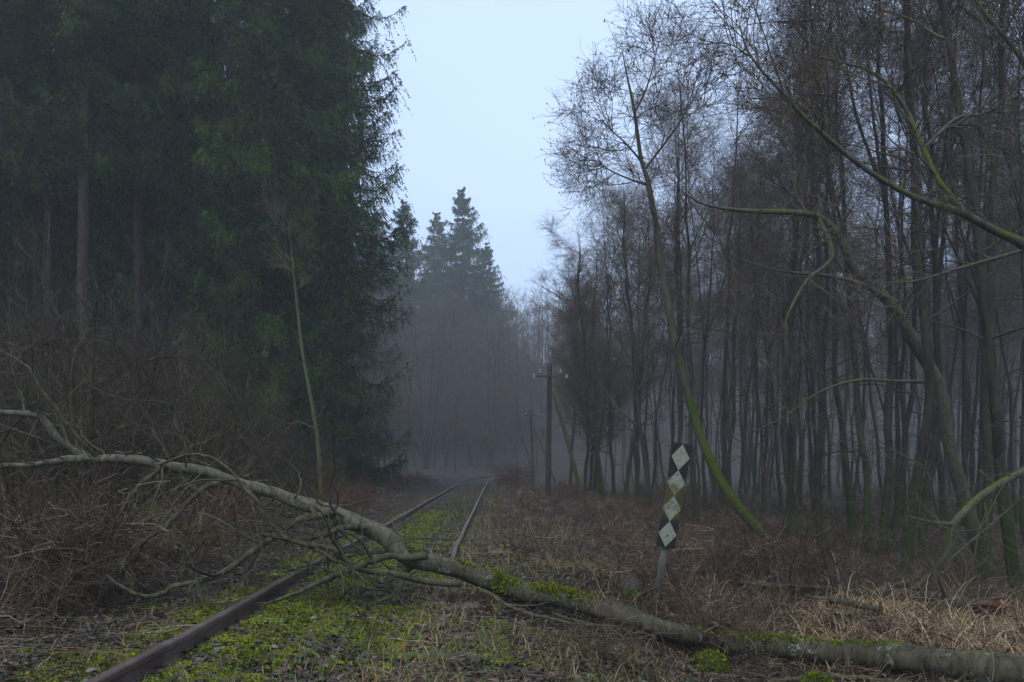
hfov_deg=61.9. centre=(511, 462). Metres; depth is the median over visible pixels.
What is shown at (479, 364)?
bare tree
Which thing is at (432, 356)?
bare tree
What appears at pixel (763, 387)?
bare tree
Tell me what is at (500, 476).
bare shrub
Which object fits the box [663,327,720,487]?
bare tree
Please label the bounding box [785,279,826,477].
bare tree
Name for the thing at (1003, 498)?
bare tree
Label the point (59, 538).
bare shrub
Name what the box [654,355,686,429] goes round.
bare tree
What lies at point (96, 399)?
bare shrub
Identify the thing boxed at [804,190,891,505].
bare tree
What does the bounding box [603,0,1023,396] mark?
overhanging tree
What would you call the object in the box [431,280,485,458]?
bare tree
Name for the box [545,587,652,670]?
bare shrub
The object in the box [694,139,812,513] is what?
bare tree
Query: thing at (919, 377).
bare tree
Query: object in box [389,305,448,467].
bare tree
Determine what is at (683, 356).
bare tree
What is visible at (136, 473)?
bare shrub
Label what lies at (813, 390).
bare tree
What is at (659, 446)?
bare tree
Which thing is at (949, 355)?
bare tree
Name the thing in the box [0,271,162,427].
bare shrub
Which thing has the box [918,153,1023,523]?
bare tree
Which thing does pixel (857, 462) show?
bare tree
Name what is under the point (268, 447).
bare shrub
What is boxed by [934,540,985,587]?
bare shrub
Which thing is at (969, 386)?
bare tree
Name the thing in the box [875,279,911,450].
bare tree
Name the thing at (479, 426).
bare tree
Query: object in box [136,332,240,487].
bare shrub
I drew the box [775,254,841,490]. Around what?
bare tree
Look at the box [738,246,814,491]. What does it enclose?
bare tree
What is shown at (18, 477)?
bare shrub
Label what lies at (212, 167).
spruce tree
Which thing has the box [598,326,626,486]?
bare tree
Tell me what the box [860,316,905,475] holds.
bare tree
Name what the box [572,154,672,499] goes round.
bare tree
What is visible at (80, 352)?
bare shrub
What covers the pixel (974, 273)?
bare tree
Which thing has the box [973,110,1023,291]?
bare tree
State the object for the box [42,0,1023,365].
sky
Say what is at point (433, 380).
bare tree
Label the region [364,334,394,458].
bare tree
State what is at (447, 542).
sleeper
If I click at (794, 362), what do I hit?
bare tree
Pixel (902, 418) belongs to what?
bare tree
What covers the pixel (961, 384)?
bare tree
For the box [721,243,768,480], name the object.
bare tree
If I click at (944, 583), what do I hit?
bare shrub
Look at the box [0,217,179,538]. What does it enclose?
bare shrub
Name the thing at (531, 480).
bare shrub
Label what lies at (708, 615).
bare shrub
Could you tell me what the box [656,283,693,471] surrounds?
bare tree
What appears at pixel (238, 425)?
bare shrub
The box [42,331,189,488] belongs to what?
bare shrub
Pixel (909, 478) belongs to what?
bare tree
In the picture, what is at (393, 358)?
bare tree
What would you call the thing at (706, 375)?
bare tree
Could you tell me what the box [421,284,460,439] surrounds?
bare tree
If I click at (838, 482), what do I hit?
bare tree
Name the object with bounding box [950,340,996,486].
bare tree
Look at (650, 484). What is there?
bare shrub
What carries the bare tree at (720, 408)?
on the ground at (560, 463)
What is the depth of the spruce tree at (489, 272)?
133.42 m
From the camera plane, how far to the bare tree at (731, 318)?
47.27 m
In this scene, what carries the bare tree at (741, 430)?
on the ground at (560, 463)
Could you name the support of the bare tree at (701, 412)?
on the ground at (560, 463)
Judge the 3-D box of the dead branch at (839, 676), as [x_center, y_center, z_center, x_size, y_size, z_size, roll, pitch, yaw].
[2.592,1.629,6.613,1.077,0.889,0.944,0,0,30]
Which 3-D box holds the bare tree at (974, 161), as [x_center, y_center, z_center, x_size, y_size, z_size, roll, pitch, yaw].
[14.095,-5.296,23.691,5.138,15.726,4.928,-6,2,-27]
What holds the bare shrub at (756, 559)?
on the ground at (560, 463)
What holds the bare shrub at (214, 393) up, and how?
on the ground at (560, 463)
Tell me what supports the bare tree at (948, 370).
on the ground at (560, 463)
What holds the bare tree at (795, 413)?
on the ground at (560, 463)
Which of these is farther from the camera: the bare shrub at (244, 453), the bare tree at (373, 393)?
the bare tree at (373, 393)
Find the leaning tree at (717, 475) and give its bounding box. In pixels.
[533,0,781,547]
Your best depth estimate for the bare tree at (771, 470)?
45.23 m
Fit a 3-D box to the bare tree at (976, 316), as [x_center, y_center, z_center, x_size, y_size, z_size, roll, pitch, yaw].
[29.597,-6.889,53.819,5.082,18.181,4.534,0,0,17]
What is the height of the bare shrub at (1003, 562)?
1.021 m
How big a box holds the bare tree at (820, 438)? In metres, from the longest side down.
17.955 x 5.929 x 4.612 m
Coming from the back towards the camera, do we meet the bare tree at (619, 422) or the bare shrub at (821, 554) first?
the bare tree at (619, 422)
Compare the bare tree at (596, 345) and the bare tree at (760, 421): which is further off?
the bare tree at (596, 345)
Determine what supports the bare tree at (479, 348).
on the ground at (560, 463)
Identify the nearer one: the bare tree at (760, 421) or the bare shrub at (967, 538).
the bare shrub at (967, 538)
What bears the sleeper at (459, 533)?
on the ground at (560, 463)
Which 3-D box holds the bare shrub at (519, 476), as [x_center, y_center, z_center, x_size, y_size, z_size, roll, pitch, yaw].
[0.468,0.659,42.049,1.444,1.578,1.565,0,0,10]
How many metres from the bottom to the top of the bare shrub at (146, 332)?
6.662 m
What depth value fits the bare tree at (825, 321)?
23.76 m
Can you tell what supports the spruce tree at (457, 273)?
on the ground at (560, 463)
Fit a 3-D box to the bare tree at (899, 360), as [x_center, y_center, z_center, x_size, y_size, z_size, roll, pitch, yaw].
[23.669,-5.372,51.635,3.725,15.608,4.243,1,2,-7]
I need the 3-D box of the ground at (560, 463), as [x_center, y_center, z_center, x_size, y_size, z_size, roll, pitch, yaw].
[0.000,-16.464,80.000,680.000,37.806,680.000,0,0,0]
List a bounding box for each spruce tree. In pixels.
[0,0,90,305]
[0,0,147,475]
[0,0,204,480]
[0,2,129,471]
[0,10,114,378]
[23,0,242,476]
[29,12,125,370]
[31,3,166,472]
[37,0,258,473]
[53,0,290,477]
[64,136,146,367]
[76,0,281,439]
[107,0,250,448]
[110,0,307,468]
[155,0,384,481]
[191,0,430,491]
[199,0,358,455]
[209,11,341,447]
[253,0,419,484]
[269,0,386,474]
[320,0,406,478]
[344,213,439,458]
[345,199,457,448]
[399,186,529,454]
[409,212,458,373]
[469,242,534,416]
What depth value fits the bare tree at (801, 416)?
86.30 m
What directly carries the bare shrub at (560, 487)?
on the ground at (560, 463)
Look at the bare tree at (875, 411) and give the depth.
84.17 m
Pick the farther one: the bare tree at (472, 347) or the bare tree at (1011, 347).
the bare tree at (472, 347)
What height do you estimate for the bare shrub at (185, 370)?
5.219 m
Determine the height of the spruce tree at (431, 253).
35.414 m
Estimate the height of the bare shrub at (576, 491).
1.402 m
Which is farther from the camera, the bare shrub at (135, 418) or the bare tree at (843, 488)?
the bare tree at (843, 488)
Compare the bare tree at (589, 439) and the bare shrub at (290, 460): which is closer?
the bare shrub at (290, 460)
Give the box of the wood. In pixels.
[350,265,1021,467]
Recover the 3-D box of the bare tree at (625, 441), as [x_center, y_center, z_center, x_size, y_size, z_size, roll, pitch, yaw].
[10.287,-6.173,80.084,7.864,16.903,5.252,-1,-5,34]
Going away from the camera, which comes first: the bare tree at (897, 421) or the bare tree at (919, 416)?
the bare tree at (897, 421)
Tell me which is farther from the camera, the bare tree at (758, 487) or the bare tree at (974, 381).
the bare tree at (974, 381)
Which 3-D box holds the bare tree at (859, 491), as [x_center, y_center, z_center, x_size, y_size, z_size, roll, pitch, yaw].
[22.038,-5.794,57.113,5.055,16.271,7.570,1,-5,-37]
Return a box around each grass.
[0,484,1022,681]
[323,510,967,681]
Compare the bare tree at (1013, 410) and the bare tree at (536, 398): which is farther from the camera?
the bare tree at (536, 398)
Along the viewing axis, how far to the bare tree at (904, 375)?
71.28 m
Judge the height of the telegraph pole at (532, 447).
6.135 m
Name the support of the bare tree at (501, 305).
on the ground at (560, 463)
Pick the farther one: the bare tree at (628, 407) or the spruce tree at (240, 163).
the bare tree at (628, 407)
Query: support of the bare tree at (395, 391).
on the ground at (560, 463)
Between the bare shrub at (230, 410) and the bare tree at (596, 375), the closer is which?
the bare shrub at (230, 410)
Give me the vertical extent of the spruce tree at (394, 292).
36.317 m
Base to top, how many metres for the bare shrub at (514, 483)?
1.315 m
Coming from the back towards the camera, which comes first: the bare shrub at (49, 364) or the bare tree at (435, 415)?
the bare tree at (435, 415)
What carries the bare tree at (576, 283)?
on the ground at (560, 463)
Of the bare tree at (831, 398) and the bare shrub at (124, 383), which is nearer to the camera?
the bare shrub at (124, 383)
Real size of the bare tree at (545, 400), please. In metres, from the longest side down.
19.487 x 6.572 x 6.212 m
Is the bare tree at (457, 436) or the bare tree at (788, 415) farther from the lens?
the bare tree at (457, 436)
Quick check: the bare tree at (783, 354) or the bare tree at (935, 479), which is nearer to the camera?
the bare tree at (783, 354)
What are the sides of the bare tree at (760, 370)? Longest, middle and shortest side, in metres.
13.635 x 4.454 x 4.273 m
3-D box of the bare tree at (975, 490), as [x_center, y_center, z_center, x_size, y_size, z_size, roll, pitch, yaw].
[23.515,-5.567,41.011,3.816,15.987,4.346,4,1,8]
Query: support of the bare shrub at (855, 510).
on the ground at (560, 463)
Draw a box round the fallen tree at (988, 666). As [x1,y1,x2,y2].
[0,252,1023,681]
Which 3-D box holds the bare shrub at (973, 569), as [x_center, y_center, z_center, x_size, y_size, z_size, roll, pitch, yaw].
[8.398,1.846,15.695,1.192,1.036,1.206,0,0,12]
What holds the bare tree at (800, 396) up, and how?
on the ground at (560, 463)
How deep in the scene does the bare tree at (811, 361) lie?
69.84 m
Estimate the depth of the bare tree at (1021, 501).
20.80 m
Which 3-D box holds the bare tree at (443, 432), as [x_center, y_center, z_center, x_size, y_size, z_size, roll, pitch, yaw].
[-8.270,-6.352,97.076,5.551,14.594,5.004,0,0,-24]
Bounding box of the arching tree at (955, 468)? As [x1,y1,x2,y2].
[625,130,997,572]
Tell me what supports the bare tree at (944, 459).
on the ground at (560, 463)
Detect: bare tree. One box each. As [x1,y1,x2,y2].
[348,327,398,464]
[353,308,404,458]
[357,318,406,466]
[359,343,391,463]
[363,330,410,463]
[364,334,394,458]
[366,294,414,459]
[368,327,408,466]
[372,289,424,466]
[382,330,420,468]
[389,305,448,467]
[390,327,442,469]
[400,316,439,453]
[404,317,453,457]
[405,313,457,468]
[416,299,461,453]
[417,295,466,467]
[418,295,471,448]
[418,346,459,467]
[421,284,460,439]
[423,321,467,466]
[430,296,481,462]
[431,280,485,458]
[440,376,473,472]
[446,322,486,465]
[452,313,490,462]
[457,313,488,443]
[458,311,513,468]
[458,349,492,467]
[461,324,491,450]
[465,312,526,466]
[466,320,521,472]
[469,316,507,445]
[470,306,496,419]
[473,318,527,461]
[477,304,534,457]
[481,295,503,375]
[487,335,536,470]
[488,288,517,370]
[489,305,529,442]
[492,339,538,471]
[501,300,530,356]
[504,327,555,469]
[506,303,540,408]
[506,310,546,434]
[514,286,549,399]
[522,297,558,444]
[525,209,636,500]
[529,324,571,466]
[536,239,629,490]
[537,263,607,486]
[537,323,570,423]
[547,305,573,423]
[548,307,571,427]
[550,244,632,494]
[560,204,669,498]
[561,289,627,475]
[565,351,607,460]
[567,228,646,491]
[567,262,615,486]
[571,170,686,507]
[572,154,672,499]
[577,302,613,481]
[579,168,676,498]
[587,182,707,502]
[587,335,615,479]
[592,196,710,490]
[596,316,637,468]
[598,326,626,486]
[601,333,648,484]
[602,0,744,521]
[610,335,632,484]
[610,352,633,469]
[615,206,664,466]
[615,298,666,471]
[616,229,683,497]
[618,0,737,442]
[619,107,739,515]
[620,294,671,486]
[623,319,663,483]
[630,197,714,496]
[634,233,714,496]
[637,241,702,452]
[638,75,785,510]
[640,219,719,492]
[641,228,722,481]
[642,322,664,488]
[644,302,675,475]
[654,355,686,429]
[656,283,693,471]
[660,2,791,516]
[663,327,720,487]
[675,0,899,553]
[675,130,788,524]
[676,315,707,443]
[680,211,732,494]
[682,170,810,488]
[683,245,736,487]
[683,312,721,471]
[688,320,736,470]
[691,176,764,481]
[691,303,720,457]
[692,289,750,469]
[693,312,729,448]
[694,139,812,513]
[694,263,738,451]
[695,232,773,496]
[696,283,746,492]
[697,137,802,505]
[700,188,780,490]
[702,140,801,497]
[703,0,887,539]
[703,123,780,504]
[713,274,764,489]
[716,280,765,493]
[717,106,795,514]
[721,86,868,518]
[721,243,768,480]
[723,0,915,542]
[724,190,783,489]
[724,238,805,495]
[727,1,889,527]
[727,323,764,486]
[727,328,758,478]
[728,83,890,523]
[730,97,866,510]
[731,26,864,483]
[731,142,855,515]
[732,0,890,541]
[735,0,931,540]
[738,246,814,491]
[743,225,807,489]
[746,339,781,483]
[749,356,781,469]
[750,334,777,463]
[752,289,800,490]
[757,314,815,484]
[758,0,931,529]
[760,316,808,490]
[766,159,823,499]
[767,0,1016,538]
[768,157,864,500]
[769,208,831,429]
[771,0,923,554]
[773,310,808,485]
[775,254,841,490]
[779,329,808,483]
[780,325,813,483]
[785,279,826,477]
[785,355,817,463]
[789,256,824,444]
[795,175,880,505]
[796,281,839,443]
[797,290,846,479]
[797,344,829,437]
[798,274,846,490]
[801,314,852,488]
[802,0,1014,577]
[802,0,1023,599]
[803,201,914,512]
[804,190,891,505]
[804,271,872,493]
[809,0,1023,523]
[809,149,900,505]
[814,198,885,460]
[814,220,893,491]
[825,296,878,455]
[825,336,862,483]
[827,257,879,495]
[827,319,860,418]
[828,294,875,488]
[829,327,873,483]
[831,0,1023,547]
[834,0,985,529]
[836,21,988,518]
[839,112,941,507]
[843,337,879,483]
[851,0,1023,535]
[852,217,955,494]
[858,54,1023,526]
[859,267,893,444]
[859,340,884,483]
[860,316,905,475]
[862,205,948,500]
[862,236,916,478]
[867,106,973,478]
[868,238,940,477]
[873,261,932,432]
[874,295,919,464]
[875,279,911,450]
[876,250,928,489]
[876,315,944,483]
[880,205,976,507]
[884,0,1023,523]
[885,290,920,447]
[892,107,1023,517]
[899,0,1023,436]
[899,252,967,495]
[901,180,1019,496]
[902,35,1023,515]
[907,311,957,446]
[908,297,980,450]
[909,358,924,457]
[913,0,1023,585]
[917,275,979,486]
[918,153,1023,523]
[919,2,1023,543]
[923,3,1023,379]
[926,207,1015,463]
[928,279,971,491]
[935,66,1023,375]
[935,73,1023,497]
[940,239,976,486]
[940,252,999,492]
[942,347,979,424]
[943,173,1006,500]
[943,355,970,407]
[946,224,1016,392]
[947,308,979,447]
[948,205,1022,388]
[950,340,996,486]
[953,18,1023,373]
[953,328,1003,435]
[956,289,1009,381]
[957,299,998,469]
[967,228,1021,437]
[969,249,1021,428]
[971,181,1023,495]
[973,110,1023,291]
[994,201,1023,356]
[994,267,1022,423]
[994,323,1020,487]
[995,162,1023,340]
[996,199,1023,474]
[996,275,1022,456]
[997,141,1022,361]
[997,273,1022,453]
[997,279,1020,486]
[997,304,1021,469]
[998,249,1023,479]
[1003,292,1022,391]
[1009,328,1021,479]
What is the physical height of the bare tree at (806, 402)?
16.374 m
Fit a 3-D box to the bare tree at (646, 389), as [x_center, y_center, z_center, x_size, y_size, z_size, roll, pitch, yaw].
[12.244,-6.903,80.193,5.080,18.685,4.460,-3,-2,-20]
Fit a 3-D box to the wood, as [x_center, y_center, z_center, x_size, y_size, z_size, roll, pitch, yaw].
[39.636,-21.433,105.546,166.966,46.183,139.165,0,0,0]
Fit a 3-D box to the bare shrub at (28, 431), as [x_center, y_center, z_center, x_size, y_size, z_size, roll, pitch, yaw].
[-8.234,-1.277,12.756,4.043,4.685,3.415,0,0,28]
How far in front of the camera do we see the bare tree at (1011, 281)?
40.44 m
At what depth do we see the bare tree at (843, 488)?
53.01 m
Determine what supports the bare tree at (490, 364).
on the ground at (560, 463)
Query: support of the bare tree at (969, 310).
on the ground at (560, 463)
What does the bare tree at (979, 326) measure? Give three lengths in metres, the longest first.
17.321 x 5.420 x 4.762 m
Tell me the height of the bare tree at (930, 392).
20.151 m
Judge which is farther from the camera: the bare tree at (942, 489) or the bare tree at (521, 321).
the bare tree at (521, 321)
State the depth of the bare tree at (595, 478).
46.36 m
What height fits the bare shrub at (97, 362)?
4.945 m
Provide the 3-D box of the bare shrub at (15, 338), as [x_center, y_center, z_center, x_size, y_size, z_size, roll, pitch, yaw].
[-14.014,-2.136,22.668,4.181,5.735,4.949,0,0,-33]
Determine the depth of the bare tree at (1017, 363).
62.13 m
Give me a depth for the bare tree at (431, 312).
114.82 m
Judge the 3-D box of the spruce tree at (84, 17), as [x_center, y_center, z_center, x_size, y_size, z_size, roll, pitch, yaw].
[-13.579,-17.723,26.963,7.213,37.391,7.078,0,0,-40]
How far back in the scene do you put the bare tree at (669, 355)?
52.70 m
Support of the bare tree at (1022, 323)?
on the ground at (560, 463)
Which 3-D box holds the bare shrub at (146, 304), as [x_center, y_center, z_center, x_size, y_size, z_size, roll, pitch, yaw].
[-10.278,-2.478,24.196,5.899,6.836,4.983,0,0,35]
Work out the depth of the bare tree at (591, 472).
44.74 m
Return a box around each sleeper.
[356,652,482,661]
[373,632,480,639]
[395,603,479,609]
[405,532,488,533]
[421,535,491,536]
[423,542,483,543]
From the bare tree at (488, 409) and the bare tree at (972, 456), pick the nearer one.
the bare tree at (972, 456)
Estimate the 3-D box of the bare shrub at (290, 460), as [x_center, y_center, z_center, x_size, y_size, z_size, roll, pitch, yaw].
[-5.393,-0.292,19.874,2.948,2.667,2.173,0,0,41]
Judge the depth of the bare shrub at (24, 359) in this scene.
20.86 m
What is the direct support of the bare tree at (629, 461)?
on the ground at (560, 463)
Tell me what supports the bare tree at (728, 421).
on the ground at (560, 463)
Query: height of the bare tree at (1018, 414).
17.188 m
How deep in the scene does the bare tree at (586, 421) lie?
98.50 m
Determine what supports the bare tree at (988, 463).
on the ground at (560, 463)
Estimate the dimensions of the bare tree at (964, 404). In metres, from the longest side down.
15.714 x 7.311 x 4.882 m
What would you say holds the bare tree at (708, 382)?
on the ground at (560, 463)
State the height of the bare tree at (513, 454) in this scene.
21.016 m
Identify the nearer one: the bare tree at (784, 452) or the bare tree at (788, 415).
the bare tree at (784, 452)
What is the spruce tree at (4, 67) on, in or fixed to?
on the ground at (560, 463)
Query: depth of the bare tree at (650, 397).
65.75 m
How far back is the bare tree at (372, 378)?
94.83 m
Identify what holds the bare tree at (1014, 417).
on the ground at (560, 463)
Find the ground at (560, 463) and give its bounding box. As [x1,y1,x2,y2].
[0,351,1023,681]
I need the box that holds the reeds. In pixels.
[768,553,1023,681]
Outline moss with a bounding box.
[0,510,605,681]
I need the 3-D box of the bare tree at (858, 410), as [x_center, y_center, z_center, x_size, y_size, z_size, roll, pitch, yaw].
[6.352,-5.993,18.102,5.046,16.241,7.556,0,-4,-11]
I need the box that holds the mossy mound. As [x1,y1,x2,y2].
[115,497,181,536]
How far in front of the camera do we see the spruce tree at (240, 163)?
43.39 m
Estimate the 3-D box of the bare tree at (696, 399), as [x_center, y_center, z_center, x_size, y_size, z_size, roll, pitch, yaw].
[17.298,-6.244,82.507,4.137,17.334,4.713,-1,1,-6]
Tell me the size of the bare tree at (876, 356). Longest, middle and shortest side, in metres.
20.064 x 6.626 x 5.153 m
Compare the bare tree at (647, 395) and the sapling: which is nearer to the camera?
the sapling
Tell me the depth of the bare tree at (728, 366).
56.78 m
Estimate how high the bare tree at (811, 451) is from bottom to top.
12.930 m
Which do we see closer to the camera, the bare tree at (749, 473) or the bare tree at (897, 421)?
the bare tree at (897, 421)
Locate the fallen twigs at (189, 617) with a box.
[0,483,1023,681]
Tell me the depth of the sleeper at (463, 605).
7.57 m
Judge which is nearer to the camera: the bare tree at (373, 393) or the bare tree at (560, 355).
the bare tree at (373, 393)
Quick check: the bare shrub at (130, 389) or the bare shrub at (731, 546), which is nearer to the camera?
the bare shrub at (731, 546)
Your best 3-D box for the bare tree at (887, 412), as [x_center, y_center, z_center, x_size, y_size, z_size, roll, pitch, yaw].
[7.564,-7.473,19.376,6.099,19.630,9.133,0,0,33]
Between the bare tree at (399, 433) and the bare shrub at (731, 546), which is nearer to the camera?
the bare shrub at (731, 546)
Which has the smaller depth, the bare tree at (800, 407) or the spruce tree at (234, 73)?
the spruce tree at (234, 73)
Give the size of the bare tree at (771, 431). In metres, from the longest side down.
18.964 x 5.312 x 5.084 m
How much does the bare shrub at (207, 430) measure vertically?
4.576 m
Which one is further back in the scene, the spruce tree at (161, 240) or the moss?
the spruce tree at (161, 240)
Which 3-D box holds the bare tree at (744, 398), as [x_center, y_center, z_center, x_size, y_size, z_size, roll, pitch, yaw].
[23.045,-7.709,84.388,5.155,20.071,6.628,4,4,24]
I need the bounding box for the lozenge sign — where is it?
[650,442,691,613]
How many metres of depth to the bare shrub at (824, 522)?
22.64 m
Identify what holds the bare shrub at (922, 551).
on the ground at (560, 463)
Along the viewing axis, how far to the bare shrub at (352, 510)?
18.96 m
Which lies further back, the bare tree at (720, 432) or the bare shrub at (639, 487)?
the bare tree at (720, 432)
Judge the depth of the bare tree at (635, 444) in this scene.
37.21 m
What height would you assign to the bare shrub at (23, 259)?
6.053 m
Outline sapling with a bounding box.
[250,179,343,500]
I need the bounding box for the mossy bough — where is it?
[768,383,1023,616]
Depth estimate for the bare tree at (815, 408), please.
84.69 m
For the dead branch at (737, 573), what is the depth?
11.18 m
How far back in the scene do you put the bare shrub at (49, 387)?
21.72 m
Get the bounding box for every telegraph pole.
[522,409,555,482]
[532,364,584,501]
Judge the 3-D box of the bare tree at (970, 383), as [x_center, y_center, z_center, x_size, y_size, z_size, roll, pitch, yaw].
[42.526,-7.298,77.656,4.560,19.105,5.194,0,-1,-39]
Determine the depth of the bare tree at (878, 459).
36.70 m
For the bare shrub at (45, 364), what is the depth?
17.15 m
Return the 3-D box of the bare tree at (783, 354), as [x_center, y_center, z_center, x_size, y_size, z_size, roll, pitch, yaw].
[12.175,-7.590,35.660,6.188,19.916,9.266,-3,-2,18]
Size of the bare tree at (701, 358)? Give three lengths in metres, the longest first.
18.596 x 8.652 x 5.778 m
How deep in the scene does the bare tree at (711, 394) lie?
79.64 m
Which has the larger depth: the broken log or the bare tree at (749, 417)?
the bare tree at (749, 417)
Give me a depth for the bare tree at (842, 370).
73.59 m
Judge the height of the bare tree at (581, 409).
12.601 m
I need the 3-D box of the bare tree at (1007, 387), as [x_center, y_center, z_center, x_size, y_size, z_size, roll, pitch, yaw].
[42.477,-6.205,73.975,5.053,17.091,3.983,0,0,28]
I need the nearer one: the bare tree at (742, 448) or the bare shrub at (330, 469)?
the bare shrub at (330, 469)
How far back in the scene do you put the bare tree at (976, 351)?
61.18 m
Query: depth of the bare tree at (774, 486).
65.47 m
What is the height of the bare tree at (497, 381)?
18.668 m
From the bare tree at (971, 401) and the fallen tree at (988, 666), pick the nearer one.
the fallen tree at (988, 666)
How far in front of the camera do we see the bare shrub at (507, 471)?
51.89 m
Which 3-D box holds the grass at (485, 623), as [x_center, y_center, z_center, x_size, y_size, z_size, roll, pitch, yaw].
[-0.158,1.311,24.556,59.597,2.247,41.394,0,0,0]
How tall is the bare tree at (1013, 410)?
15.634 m
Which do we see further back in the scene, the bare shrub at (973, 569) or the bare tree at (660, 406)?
the bare tree at (660, 406)
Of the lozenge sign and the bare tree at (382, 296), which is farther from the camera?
the bare tree at (382, 296)
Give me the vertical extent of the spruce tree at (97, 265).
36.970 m
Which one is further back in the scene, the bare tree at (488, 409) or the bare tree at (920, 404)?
the bare tree at (488, 409)
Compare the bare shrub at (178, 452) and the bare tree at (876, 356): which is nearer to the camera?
the bare shrub at (178, 452)
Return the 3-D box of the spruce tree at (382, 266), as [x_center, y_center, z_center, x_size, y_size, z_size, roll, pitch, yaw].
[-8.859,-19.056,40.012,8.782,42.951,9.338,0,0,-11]
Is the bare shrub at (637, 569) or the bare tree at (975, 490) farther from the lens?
the bare tree at (975, 490)
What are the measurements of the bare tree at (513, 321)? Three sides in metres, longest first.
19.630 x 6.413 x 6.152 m
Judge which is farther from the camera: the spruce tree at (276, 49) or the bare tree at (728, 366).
the bare tree at (728, 366)
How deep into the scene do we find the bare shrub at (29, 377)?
18.26 m
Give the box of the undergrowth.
[0,464,1023,681]
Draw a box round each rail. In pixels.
[85,472,566,681]
[429,472,580,602]
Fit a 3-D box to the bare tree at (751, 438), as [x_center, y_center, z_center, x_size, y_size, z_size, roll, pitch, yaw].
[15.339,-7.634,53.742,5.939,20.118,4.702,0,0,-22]
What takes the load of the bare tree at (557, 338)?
on the ground at (560, 463)
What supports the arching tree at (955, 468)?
on the ground at (560, 463)
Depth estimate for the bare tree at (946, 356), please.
49.66 m
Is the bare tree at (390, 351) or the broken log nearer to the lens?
the broken log
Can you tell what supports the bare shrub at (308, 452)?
on the ground at (560, 463)
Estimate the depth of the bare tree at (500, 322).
131.01 m
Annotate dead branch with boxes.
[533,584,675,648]
[626,498,783,597]
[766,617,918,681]
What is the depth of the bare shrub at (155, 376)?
15.85 m
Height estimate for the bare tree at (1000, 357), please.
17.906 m
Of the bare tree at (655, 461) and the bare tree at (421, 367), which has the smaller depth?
the bare tree at (655, 461)
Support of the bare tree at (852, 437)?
on the ground at (560, 463)
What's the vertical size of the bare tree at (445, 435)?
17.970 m
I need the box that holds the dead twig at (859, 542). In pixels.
[830,524,863,587]
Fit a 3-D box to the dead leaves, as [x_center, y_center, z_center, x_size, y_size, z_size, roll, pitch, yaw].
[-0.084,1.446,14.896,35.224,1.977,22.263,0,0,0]
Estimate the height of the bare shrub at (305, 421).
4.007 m
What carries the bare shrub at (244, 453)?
on the ground at (560, 463)
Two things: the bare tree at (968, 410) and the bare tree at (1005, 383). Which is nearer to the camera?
the bare tree at (968, 410)
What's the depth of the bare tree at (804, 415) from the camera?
80.28 m
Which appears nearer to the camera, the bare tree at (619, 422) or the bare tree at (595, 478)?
the bare tree at (595, 478)
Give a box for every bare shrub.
[0,197,169,441]
[0,211,231,507]
[0,212,246,528]
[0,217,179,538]
[0,245,93,402]
[0,259,119,497]
[0,263,88,524]
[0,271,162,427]
[0,281,51,373]
[0,282,141,488]
[0,288,109,475]
[0,294,143,489]
[0,294,153,520]
[0,301,94,490]
[0,306,74,469]
[0,336,86,478]
[0,398,188,606]
[0,438,194,613]
[1,320,147,466]
[2,285,149,484]
[5,273,215,473]
[5,339,133,480]
[31,304,189,487]
[33,265,224,497]
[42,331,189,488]
[46,261,243,487]
[46,320,221,517]
[56,319,198,455]
[76,269,300,513]
[78,275,285,509]
[82,349,218,499]
[95,310,284,516]
[95,433,288,577]
[114,311,252,474]
[124,331,253,480]
[131,262,326,496]
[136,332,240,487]
[158,352,266,503]
[167,349,276,492]
[176,355,296,497]
[180,380,299,511]
[195,399,296,506]
[221,395,343,498]
[227,356,334,482]
[234,413,294,486]
[237,401,304,482]
[243,390,342,494]
[267,411,351,495]
[289,441,347,504]
[297,456,348,500]
[301,443,354,494]
[309,481,368,521]
[335,472,372,512]
[352,472,386,510]
[491,464,510,485]
[499,461,522,481]
[500,462,522,487]
[506,462,533,488]
[517,462,543,486]
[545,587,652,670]
[551,475,571,500]
[559,474,587,503]
[588,512,713,608]
[617,466,652,497]
[628,538,796,666]
[633,462,668,517]
[633,470,664,498]
[635,461,741,540]
[673,485,842,586]
[682,515,780,590]
[701,483,742,511]
[708,447,874,595]
[721,534,792,575]
[776,467,936,598]
[795,502,844,535]
[823,474,878,524]
[846,548,885,571]
[899,514,934,534]
[899,547,1019,606]
[914,526,964,562]
[918,512,967,549]
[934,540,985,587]
[935,509,962,525]
[944,539,1005,582]
[946,563,997,591]
[952,514,999,555]
[957,531,1019,568]
[969,533,1023,577]
[983,568,1023,606]
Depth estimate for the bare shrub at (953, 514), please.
26.86 m
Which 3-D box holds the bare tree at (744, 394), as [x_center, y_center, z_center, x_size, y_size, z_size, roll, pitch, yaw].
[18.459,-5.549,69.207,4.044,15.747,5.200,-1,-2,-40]
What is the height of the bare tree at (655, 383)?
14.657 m
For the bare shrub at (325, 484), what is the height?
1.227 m
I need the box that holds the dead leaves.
[0,497,1023,681]
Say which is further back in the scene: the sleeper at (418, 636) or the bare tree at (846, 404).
the bare tree at (846, 404)
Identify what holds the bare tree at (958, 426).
on the ground at (560, 463)
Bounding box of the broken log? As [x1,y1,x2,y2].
[738,501,1013,619]
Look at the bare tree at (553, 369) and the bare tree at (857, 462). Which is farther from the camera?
the bare tree at (553, 369)
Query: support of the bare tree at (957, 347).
on the ground at (560, 463)

